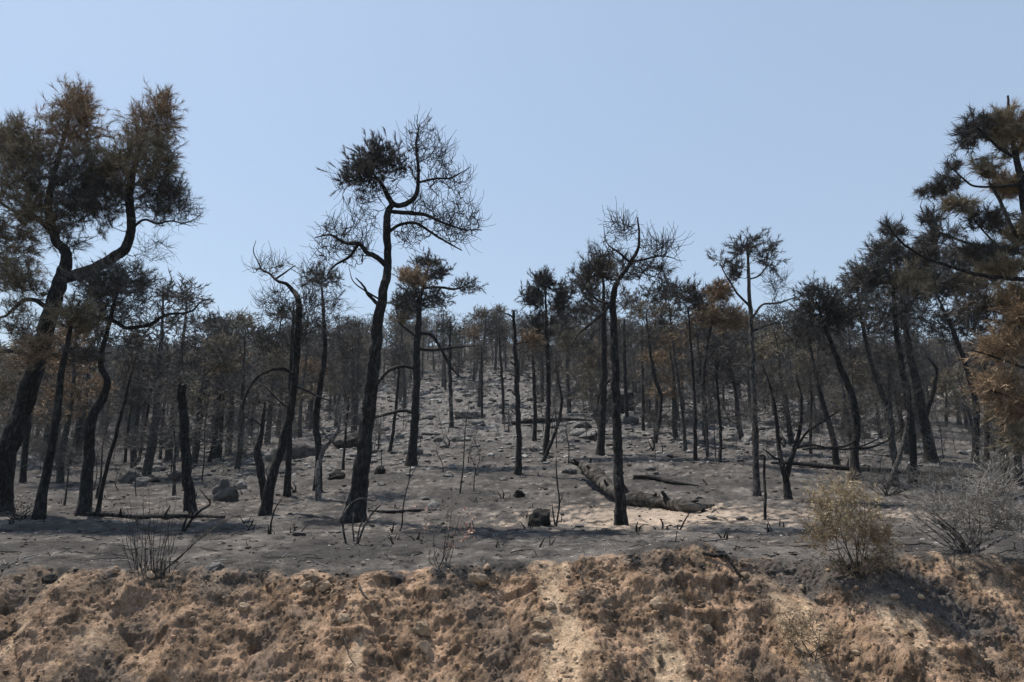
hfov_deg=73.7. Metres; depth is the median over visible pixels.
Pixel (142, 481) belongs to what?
boulder
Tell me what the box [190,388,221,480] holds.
scorched sapling
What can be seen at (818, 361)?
distant pine
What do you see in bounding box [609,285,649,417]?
burnt pine
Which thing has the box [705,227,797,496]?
burnt pine
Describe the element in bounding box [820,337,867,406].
distant pine
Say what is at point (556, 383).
distant pine
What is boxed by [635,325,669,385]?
distant pine
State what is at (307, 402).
distant pine
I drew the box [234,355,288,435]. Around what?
distant pine
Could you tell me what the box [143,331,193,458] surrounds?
burnt pine
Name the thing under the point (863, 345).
distant pine
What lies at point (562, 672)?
soil clods
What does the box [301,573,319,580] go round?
stone
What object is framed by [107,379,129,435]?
distant pine
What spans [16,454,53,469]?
boulder
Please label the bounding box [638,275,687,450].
burnt pine
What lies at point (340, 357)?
distant pine
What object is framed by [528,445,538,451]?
boulder
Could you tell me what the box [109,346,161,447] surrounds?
distant pine
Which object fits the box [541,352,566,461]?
burnt pine
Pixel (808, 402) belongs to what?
distant pine
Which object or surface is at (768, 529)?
charred sprout
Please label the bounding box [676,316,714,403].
distant pine
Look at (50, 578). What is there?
stone
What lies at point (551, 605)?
stone
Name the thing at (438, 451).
scorched sapling
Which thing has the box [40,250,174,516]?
burnt pine
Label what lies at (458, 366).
distant pine
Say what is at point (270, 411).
distant pine
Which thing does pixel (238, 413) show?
distant pine
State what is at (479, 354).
burnt pine
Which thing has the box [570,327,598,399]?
distant pine
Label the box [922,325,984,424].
distant pine
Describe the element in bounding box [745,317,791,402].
distant pine
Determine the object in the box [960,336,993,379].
distant pine
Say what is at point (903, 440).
burnt pine
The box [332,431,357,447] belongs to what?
boulder
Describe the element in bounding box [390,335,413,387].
distant pine
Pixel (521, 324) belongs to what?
distant pine
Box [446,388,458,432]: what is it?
scorched sapling
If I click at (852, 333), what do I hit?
distant pine
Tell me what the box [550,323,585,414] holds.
distant pine
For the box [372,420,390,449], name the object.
bare sapling
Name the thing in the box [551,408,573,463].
scorched sapling
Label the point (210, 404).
distant pine
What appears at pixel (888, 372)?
distant pine
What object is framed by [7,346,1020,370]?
hill
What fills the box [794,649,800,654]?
bank stone
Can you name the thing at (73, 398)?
distant pine
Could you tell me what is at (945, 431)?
scorched sapling
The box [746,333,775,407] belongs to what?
distant pine
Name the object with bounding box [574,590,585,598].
stone
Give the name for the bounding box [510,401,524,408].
rubble stone
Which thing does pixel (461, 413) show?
boulder
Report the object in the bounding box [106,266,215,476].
distant pine
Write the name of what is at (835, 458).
burnt pine
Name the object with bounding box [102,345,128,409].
distant pine
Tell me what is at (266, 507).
burnt pine
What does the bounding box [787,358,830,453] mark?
burnt pine
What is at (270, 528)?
burnt stalks
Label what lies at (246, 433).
scorched sapling
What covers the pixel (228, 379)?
distant pine
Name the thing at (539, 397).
scorched sapling
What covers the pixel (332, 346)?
distant pine
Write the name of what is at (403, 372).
distant pine
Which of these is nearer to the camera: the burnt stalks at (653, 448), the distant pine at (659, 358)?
the burnt stalks at (653, 448)
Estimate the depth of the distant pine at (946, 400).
58.11 m
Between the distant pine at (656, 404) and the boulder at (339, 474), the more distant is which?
the distant pine at (656, 404)
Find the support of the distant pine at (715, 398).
on the ground
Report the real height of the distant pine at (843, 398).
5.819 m
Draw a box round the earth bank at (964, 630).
[0,540,1023,681]
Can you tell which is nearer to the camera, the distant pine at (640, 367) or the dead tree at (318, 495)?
the dead tree at (318, 495)
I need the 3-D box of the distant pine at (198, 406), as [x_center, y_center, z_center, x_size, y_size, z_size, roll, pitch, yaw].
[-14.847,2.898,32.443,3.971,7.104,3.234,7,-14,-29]
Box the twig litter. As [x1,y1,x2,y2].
[0,459,1023,567]
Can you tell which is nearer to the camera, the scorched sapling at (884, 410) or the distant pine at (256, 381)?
the scorched sapling at (884, 410)
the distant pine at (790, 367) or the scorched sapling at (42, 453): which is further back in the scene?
the distant pine at (790, 367)
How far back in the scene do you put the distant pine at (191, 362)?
39.27 m
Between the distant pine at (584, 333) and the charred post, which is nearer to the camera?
the charred post
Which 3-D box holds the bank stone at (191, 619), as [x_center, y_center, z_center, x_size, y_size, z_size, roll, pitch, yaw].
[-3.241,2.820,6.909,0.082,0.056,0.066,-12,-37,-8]
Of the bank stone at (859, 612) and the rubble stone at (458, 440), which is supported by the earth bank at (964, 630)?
the bank stone at (859, 612)
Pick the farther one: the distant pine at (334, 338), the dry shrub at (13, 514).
the distant pine at (334, 338)
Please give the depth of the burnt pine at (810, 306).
21.19 m
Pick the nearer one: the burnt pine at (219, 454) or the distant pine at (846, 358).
the burnt pine at (219, 454)
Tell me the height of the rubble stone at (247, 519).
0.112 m
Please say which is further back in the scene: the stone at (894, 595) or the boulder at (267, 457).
the boulder at (267, 457)
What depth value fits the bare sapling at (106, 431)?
18.98 m
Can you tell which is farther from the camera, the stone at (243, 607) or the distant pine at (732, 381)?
the distant pine at (732, 381)
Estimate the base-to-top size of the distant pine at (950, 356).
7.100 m
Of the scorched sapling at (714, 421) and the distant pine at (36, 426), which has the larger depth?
the distant pine at (36, 426)
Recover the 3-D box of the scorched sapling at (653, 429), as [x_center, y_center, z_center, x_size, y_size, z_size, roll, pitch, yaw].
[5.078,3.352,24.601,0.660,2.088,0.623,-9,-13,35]
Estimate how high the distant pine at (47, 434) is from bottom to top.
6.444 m
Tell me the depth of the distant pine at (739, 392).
69.75 m
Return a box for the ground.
[0,343,1023,567]
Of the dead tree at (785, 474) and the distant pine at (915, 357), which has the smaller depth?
the dead tree at (785, 474)
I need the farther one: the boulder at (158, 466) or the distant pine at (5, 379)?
the distant pine at (5, 379)
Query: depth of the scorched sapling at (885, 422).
24.68 m
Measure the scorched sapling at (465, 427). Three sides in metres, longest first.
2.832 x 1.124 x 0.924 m
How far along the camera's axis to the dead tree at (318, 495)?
17.70 m
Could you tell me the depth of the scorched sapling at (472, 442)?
25.64 m
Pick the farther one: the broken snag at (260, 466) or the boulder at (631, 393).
the boulder at (631, 393)
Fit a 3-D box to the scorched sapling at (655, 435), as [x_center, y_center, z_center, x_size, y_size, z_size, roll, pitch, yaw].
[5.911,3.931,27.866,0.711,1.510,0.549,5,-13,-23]
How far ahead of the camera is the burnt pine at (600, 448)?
28.38 m
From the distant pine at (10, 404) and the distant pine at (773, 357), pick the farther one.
the distant pine at (773, 357)
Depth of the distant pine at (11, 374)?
52.70 m
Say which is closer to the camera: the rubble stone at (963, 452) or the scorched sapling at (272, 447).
the scorched sapling at (272, 447)
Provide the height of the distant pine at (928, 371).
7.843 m
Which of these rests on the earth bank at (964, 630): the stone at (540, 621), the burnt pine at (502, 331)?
the stone at (540, 621)
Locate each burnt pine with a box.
[0,72,209,512]
[0,286,126,519]
[0,335,119,482]
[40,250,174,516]
[95,349,157,511]
[110,371,149,462]
[133,349,175,461]
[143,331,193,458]
[172,310,242,425]
[205,345,251,461]
[213,346,257,458]
[241,241,336,515]
[245,302,330,496]
[281,263,362,491]
[299,108,494,523]
[329,372,364,469]
[376,246,489,466]
[381,337,413,452]
[431,315,471,427]
[472,341,488,417]
[486,323,512,420]
[514,263,573,455]
[517,331,545,440]
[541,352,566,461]
[554,252,636,455]
[563,196,693,525]
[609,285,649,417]
[621,290,671,442]
[627,320,663,430]
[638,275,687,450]
[648,272,712,460]
[675,276,756,445]
[688,377,719,456]
[693,328,742,462]
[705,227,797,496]
[771,271,901,480]
[774,312,849,464]
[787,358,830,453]
[822,263,908,457]
[839,231,953,483]
[865,356,912,486]
[875,95,1023,286]
[880,377,925,488]
[883,263,961,462]
[913,238,1023,463]
[932,271,1023,458]
[937,298,967,413]
[957,361,1013,460]
[974,397,1023,484]
[980,387,1023,485]
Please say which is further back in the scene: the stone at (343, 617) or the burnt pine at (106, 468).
the burnt pine at (106, 468)
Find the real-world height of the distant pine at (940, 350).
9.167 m
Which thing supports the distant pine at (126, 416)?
on the ground
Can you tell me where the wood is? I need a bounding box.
[0,296,1023,422]
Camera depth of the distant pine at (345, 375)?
56.09 m
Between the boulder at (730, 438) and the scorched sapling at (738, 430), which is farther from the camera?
the boulder at (730, 438)
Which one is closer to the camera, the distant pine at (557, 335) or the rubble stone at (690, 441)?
the rubble stone at (690, 441)
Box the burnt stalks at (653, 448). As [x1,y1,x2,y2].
[648,437,654,450]
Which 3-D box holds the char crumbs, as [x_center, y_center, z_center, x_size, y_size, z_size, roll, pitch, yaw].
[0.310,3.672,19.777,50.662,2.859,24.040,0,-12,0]
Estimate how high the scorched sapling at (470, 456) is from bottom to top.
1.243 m
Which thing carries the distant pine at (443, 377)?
on the ground
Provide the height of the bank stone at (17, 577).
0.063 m
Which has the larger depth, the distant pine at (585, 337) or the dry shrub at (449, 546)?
the distant pine at (585, 337)
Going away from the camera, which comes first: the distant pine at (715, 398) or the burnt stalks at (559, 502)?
the burnt stalks at (559, 502)
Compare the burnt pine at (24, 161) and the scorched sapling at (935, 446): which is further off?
the scorched sapling at (935, 446)
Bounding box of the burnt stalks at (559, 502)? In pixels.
[552,459,562,525]
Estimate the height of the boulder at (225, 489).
0.808 m
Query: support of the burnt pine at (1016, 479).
on the ground
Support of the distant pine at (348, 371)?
on the ground
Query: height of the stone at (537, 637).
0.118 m
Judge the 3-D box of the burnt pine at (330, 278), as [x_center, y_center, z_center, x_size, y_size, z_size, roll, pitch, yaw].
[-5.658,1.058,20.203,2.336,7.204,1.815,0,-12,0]
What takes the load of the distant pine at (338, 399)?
on the ground
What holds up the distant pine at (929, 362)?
on the ground
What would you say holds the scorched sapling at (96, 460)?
on the ground
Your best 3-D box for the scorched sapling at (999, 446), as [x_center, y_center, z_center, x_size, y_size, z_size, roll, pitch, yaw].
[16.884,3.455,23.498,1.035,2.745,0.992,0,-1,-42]
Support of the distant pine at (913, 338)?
on the ground
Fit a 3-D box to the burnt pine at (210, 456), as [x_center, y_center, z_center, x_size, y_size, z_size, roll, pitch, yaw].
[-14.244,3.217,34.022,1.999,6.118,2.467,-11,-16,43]
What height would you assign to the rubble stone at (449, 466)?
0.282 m
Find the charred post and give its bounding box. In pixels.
[763,455,766,519]
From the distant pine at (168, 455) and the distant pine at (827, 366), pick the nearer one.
the distant pine at (168, 455)
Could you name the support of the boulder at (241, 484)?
on the ground
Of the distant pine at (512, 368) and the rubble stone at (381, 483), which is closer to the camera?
the rubble stone at (381, 483)
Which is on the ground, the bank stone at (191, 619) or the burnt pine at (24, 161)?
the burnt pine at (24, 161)
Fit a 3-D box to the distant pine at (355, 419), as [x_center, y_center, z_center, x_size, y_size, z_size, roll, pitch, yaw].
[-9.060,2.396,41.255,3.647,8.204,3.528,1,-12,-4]
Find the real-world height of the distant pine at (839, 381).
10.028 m
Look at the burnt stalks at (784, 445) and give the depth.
32.47 m
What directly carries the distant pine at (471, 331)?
on the ground
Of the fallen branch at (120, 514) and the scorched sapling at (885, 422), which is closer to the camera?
the fallen branch at (120, 514)
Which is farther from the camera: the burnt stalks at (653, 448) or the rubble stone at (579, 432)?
the rubble stone at (579, 432)
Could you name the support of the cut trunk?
on the ground
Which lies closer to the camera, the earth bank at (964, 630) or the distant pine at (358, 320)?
the earth bank at (964, 630)
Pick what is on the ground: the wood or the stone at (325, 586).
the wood
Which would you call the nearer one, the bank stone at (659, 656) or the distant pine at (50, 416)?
the bank stone at (659, 656)
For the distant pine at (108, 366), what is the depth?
70.90 m
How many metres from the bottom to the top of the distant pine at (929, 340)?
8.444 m
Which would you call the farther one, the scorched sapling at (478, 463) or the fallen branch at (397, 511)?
the scorched sapling at (478, 463)
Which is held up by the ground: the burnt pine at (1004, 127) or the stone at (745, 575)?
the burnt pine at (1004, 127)
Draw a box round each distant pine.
[0,321,61,458]
[0,329,35,435]
[0,338,16,434]
[0,362,16,431]
[0,375,37,452]
[6,347,90,466]
[13,322,104,483]
[13,365,73,455]
[32,343,98,448]
[32,379,72,457]
[41,307,129,463]
[59,342,122,462]
[89,358,119,428]
[93,368,117,416]
[94,361,129,429]
[95,328,173,467]
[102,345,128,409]
[105,351,125,419]
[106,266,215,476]
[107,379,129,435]
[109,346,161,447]
[111,285,212,461]
[111,368,134,422]
[112,365,153,430]
[125,378,152,435]
[154,353,206,456]
[161,327,242,463]
[168,372,197,413]
[172,353,198,403]
[185,306,254,458]
[190,311,239,438]
[193,318,276,468]
[201,306,271,454]
[208,372,228,420]
[225,375,238,422]
[228,354,256,423]
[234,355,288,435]
[239,303,313,442]
[245,359,264,412]
[257,327,308,435]
[258,367,277,418]
[260,349,316,439]
[273,338,305,418]
[280,333,335,437]
[296,345,311,405]
[296,353,327,429]
[298,326,335,417]
[313,314,333,367]
[319,342,344,403]
[321,351,341,418]
[321,353,365,426]
[325,313,349,375]
[327,314,368,401]
[327,327,344,379]
[329,335,381,433]
[329,349,361,421]
[333,365,364,407]
[336,315,390,431]
[341,319,368,376]
[363,320,386,377]
[380,314,424,398]
[381,312,426,408]
[389,353,412,401]
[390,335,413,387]
[410,320,433,376]
[424,331,439,368]
[429,307,468,386]
[430,334,456,389]
[445,327,469,377]
[452,304,506,406]
[462,323,487,381]
[485,303,511,370]
[498,328,512,366]
[506,318,535,375]
[509,328,538,381]
[525,323,555,384]
[528,337,562,401]
[539,299,574,396]
[540,301,598,393]
[542,326,560,384]
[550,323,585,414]
[552,304,577,363]
[553,298,610,411]
[564,300,609,380]
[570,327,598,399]
[571,340,619,431]
[580,318,630,411]
[607,315,634,387]
[619,343,637,388]
[620,344,640,393]
[620,353,639,394]
[622,320,646,375]
[627,324,681,421]
[628,335,660,387]
[630,362,667,427]
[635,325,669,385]
[635,325,699,439]
[635,346,685,431]
[648,301,695,417]
[666,318,726,435]
[667,332,706,407]
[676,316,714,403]
[678,327,703,385]
[685,354,728,423]
[694,341,721,399]
[699,330,722,378]
[702,338,726,399]
[706,319,772,439]
[714,358,741,409]
[718,329,746,398]
[727,318,771,417]
[736,324,806,444]
[737,305,785,398]
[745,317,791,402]
[746,315,794,414]
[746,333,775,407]
[753,308,799,410]
[773,321,816,411]
[774,307,812,384]
[782,339,805,399]
[785,307,833,420]
[788,350,836,432]
[792,356,824,424]
[805,345,878,452]
[812,344,838,413]
[818,313,872,426]
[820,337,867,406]
[821,340,859,404]
[823,322,882,428]
[828,360,876,439]
[844,355,896,437]
[851,330,886,401]
[860,336,936,454]
[865,326,897,387]
[870,341,903,416]
[877,306,945,436]
[879,305,947,414]
[893,331,935,418]
[897,349,947,424]
[915,343,941,410]
[919,347,941,400]
[921,338,947,397]
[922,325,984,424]
[926,365,964,423]
[930,364,983,436]
[933,336,949,366]
[935,349,963,397]
[941,351,979,428]
[953,335,1015,450]
[954,342,980,408]
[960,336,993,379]
[965,331,1016,377]
[966,348,1010,437]
[990,344,1023,430]
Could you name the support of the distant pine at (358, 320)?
on the ground
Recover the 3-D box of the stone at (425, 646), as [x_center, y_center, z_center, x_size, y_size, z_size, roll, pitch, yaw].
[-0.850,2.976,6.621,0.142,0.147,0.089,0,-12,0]
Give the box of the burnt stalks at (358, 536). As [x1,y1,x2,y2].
[342,497,380,543]
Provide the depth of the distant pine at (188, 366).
89.55 m
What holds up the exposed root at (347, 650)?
on the earth bank at (964, 630)
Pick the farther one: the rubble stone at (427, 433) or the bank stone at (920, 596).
the rubble stone at (427, 433)
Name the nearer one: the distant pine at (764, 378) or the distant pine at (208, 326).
the distant pine at (208, 326)
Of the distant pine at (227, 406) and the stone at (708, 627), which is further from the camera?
the distant pine at (227, 406)
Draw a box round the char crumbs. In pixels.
[1,444,1023,567]
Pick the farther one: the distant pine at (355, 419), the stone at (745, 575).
the distant pine at (355, 419)
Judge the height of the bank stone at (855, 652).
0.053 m
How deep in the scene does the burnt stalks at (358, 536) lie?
9.75 m
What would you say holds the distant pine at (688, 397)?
on the ground
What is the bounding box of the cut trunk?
[177,383,197,511]
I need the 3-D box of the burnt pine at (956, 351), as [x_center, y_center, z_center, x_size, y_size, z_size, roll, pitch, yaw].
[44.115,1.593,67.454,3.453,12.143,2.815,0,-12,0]
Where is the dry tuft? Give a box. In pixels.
[763,601,852,660]
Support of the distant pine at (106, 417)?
on the ground
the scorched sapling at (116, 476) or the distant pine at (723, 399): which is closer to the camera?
the scorched sapling at (116, 476)
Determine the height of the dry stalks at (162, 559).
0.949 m
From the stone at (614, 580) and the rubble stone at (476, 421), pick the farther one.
the rubble stone at (476, 421)
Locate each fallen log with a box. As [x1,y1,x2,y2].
[568,458,714,511]
[771,459,972,477]
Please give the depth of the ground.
16.73 m
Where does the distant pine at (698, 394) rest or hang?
on the ground
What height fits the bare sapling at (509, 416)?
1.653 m
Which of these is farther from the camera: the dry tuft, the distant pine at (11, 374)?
the distant pine at (11, 374)
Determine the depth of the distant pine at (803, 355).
44.68 m
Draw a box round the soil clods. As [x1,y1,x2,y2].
[0,543,1023,681]
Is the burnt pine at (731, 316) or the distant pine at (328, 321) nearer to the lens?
the burnt pine at (731, 316)
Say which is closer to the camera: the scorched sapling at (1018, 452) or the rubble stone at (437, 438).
the scorched sapling at (1018, 452)
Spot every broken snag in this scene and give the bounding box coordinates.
[253,402,267,499]
[504,310,547,474]
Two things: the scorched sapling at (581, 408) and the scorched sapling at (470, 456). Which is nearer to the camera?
the scorched sapling at (470, 456)
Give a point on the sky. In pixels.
(807, 121)
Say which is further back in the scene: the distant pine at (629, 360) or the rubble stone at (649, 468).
the distant pine at (629, 360)
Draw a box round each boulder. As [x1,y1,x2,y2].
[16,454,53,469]
[117,468,143,483]
[133,476,150,487]
[135,458,168,471]
[147,475,159,481]
[167,471,180,480]
[205,561,224,569]
[212,478,238,501]
[235,479,247,489]
[264,445,285,461]
[284,437,314,459]
[328,469,345,479]
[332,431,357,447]
[374,465,385,473]
[454,409,486,418]
[513,490,525,497]
[527,508,550,526]
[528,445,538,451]
[561,467,577,473]
[587,389,640,413]
[715,549,724,552]
[723,436,734,441]
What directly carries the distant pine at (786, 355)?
on the ground
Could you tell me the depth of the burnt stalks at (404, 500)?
11.66 m
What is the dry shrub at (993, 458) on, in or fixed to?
on the ground
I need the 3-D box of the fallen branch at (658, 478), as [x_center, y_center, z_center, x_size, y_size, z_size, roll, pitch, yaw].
[4.365,3.926,19.280,1.996,0.377,0.371,-9,-15,38]
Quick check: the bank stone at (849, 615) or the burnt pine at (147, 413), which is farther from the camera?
the burnt pine at (147, 413)
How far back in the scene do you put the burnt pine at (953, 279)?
29.07 m
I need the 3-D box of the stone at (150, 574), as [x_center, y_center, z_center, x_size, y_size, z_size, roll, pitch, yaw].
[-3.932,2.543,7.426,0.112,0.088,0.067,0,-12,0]
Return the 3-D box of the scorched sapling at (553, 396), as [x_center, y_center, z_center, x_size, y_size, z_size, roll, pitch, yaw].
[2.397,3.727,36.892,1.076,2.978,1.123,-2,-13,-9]
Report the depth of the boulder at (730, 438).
33.70 m
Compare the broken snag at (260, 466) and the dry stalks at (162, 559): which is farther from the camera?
the broken snag at (260, 466)
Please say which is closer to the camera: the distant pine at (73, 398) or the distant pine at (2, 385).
the distant pine at (73, 398)
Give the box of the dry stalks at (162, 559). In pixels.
[112,495,231,576]
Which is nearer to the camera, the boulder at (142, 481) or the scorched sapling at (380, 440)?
the boulder at (142, 481)
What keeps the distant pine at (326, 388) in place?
on the ground
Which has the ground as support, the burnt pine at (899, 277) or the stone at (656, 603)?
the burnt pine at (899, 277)
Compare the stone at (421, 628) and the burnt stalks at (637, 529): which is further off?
the burnt stalks at (637, 529)
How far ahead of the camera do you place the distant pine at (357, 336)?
85.78 m
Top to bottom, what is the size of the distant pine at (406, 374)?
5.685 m
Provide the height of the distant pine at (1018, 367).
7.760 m
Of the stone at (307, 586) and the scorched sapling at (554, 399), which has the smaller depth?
the stone at (307, 586)
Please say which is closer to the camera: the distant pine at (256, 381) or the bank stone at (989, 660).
the bank stone at (989, 660)
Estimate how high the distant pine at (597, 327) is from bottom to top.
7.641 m
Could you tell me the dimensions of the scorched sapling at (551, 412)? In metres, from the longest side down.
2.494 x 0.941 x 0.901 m
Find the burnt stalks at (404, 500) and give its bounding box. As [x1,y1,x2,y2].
[390,456,419,532]
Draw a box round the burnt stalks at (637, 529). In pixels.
[635,510,690,531]
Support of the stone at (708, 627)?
on the earth bank at (964, 630)
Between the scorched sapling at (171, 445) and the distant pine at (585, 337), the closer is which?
the scorched sapling at (171, 445)
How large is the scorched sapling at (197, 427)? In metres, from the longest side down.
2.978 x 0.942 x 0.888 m
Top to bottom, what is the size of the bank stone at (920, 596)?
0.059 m
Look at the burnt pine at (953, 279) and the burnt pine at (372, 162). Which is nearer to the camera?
the burnt pine at (372, 162)
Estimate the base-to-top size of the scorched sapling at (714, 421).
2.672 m
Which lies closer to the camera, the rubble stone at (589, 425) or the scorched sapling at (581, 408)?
the scorched sapling at (581, 408)
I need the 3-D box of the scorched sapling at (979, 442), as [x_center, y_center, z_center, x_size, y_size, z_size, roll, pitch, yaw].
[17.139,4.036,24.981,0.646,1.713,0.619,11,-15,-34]
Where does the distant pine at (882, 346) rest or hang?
on the ground
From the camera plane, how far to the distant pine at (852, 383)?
34.60 m
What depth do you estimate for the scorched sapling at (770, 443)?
26.18 m
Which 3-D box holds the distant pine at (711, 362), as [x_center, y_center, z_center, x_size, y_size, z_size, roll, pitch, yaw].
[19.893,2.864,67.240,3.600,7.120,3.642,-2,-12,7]
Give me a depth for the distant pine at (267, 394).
65.47 m
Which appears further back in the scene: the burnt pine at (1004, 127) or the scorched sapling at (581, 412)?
the scorched sapling at (581, 412)
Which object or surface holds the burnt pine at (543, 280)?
on the ground
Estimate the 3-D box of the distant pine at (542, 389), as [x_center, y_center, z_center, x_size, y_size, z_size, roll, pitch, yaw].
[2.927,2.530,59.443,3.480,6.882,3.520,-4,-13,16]
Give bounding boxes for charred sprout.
[539,536,554,546]
[717,528,728,538]
[766,522,771,532]
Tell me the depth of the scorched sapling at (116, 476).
21.36 m
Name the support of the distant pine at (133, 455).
on the ground
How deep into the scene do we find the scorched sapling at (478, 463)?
18.24 m
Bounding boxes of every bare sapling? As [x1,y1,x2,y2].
[54,436,97,505]
[81,414,129,498]
[145,375,193,495]
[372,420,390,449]
[504,409,513,431]
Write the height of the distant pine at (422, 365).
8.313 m
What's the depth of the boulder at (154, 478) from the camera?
23.92 m
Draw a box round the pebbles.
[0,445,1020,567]
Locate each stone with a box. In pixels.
[13,575,22,580]
[41,573,57,583]
[111,566,120,573]
[146,570,154,578]
[185,522,198,527]
[188,616,194,621]
[237,602,250,612]
[244,518,252,522]
[292,531,305,534]
[300,580,313,591]
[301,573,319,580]
[317,581,332,592]
[337,613,349,623]
[370,613,379,619]
[377,482,385,485]
[395,434,404,438]
[403,447,422,454]
[412,621,430,636]
[417,640,430,653]
[418,431,433,435]
[420,414,435,419]
[427,501,439,506]
[433,437,442,441]
[446,464,455,468]
[450,436,462,441]
[456,437,470,441]
[467,572,489,585]
[469,419,484,424]
[483,563,490,570]
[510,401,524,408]
[529,631,552,642]
[531,616,551,627]
[546,601,556,609]
[561,603,570,611]
[569,428,585,436]
[572,421,591,427]
[572,423,588,428]
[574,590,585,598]
[578,431,597,438]
[580,554,585,561]
[610,578,618,583]
[621,411,634,417]
[623,416,638,423]
[646,466,655,470]
[649,596,664,610]
[656,653,662,660]
[679,407,692,413]
[687,439,698,444]
[703,624,712,631]
[704,664,711,671]
[736,516,748,520]
[740,572,749,578]
[741,435,751,441]
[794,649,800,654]
[801,439,808,444]
[847,613,853,619]
[851,650,859,655]
[855,610,863,614]
[889,593,899,598]
[917,593,924,598]
[956,451,968,454]
[984,658,993,663]
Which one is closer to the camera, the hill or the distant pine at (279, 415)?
the distant pine at (279, 415)
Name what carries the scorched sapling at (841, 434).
on the ground
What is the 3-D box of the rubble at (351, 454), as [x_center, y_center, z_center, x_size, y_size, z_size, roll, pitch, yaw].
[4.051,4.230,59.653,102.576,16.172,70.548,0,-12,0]
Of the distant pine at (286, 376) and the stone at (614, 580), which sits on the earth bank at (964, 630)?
the stone at (614, 580)
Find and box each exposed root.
[343,637,355,665]
[358,582,381,614]
[702,551,741,577]
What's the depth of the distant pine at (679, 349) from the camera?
37.80 m
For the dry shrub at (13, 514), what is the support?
on the ground
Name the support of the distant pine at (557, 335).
on the ground
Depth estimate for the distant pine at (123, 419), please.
57.93 m
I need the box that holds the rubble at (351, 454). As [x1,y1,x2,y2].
[164,365,927,480]
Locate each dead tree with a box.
[315,391,358,500]
[731,355,885,499]
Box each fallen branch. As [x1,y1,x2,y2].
[87,505,224,518]
[368,509,441,512]
[501,417,591,424]
[633,474,698,485]
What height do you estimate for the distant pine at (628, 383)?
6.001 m
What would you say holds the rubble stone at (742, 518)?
on the ground
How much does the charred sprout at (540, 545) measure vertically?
0.197 m
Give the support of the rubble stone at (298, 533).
on the ground
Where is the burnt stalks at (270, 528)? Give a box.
[267,499,281,533]
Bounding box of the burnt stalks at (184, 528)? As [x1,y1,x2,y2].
[181,489,210,531]
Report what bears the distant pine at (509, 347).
on the ground
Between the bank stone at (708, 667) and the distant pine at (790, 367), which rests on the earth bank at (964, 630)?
the bank stone at (708, 667)
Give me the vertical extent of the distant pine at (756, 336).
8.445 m
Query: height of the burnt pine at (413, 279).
8.944 m
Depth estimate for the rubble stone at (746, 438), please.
33.90 m
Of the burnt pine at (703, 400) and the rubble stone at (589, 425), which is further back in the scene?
the rubble stone at (589, 425)
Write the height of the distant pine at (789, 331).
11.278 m
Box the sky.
[0,0,1023,353]
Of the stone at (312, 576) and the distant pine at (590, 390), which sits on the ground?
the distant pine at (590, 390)
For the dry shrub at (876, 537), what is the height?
1.272 m
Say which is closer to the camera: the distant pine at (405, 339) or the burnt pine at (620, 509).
the burnt pine at (620, 509)
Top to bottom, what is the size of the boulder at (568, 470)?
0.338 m
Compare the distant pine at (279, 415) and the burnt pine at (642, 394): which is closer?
the burnt pine at (642, 394)
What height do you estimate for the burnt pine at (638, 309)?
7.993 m
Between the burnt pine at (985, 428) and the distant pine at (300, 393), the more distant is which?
the distant pine at (300, 393)
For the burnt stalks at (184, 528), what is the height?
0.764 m
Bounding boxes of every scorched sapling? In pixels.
[35,438,46,473]
[93,439,105,490]
[114,465,123,490]
[130,458,141,493]
[160,417,177,471]
[172,408,204,447]
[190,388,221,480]
[230,430,248,472]
[244,420,251,457]
[268,439,277,456]
[373,418,381,453]
[374,412,387,465]
[399,387,410,430]
[432,435,444,472]
[433,410,445,443]
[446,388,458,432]
[448,396,485,493]
[465,438,476,474]
[468,428,483,462]
[468,438,488,491]
[532,388,544,430]
[541,386,566,447]
[545,397,559,433]
[551,391,564,434]
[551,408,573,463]
[561,418,571,447]
[574,384,589,439]
[575,398,587,431]
[646,406,659,461]
[648,420,662,453]
[697,387,723,457]
[700,390,727,457]
[735,419,744,444]
[760,435,774,458]
[794,394,808,426]
[836,425,846,452]
[860,421,868,453]
[875,396,900,441]
[879,403,901,437]
[923,425,945,484]
[934,411,952,456]
[969,429,984,463]
[987,419,1009,473]
[1000,416,1023,485]
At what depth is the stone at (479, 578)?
7.27 m
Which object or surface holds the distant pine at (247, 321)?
on the ground
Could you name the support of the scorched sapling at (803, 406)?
on the ground
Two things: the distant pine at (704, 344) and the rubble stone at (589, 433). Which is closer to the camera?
the rubble stone at (589, 433)
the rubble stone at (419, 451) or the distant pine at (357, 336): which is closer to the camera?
the rubble stone at (419, 451)
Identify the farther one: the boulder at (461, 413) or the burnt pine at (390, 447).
the boulder at (461, 413)
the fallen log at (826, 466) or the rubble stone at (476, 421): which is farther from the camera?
the rubble stone at (476, 421)
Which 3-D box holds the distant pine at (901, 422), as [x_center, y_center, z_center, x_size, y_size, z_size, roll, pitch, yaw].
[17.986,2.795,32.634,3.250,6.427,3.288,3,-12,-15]
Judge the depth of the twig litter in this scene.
10.29 m
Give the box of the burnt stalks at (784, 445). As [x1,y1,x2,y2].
[780,435,785,447]
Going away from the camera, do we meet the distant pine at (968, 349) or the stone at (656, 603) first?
the stone at (656, 603)
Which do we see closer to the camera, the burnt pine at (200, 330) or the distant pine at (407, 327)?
the burnt pine at (200, 330)
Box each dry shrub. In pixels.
[0,493,47,519]
[413,487,475,567]
[792,468,911,584]
[852,454,954,495]
[885,452,1023,554]
[908,438,1023,496]
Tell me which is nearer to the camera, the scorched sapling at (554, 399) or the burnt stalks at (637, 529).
the burnt stalks at (637, 529)
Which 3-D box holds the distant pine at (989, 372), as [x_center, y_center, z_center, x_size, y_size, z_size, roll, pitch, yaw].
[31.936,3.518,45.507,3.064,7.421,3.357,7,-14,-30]
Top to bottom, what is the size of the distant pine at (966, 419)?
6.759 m
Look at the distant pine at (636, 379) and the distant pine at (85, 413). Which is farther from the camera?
the distant pine at (636, 379)

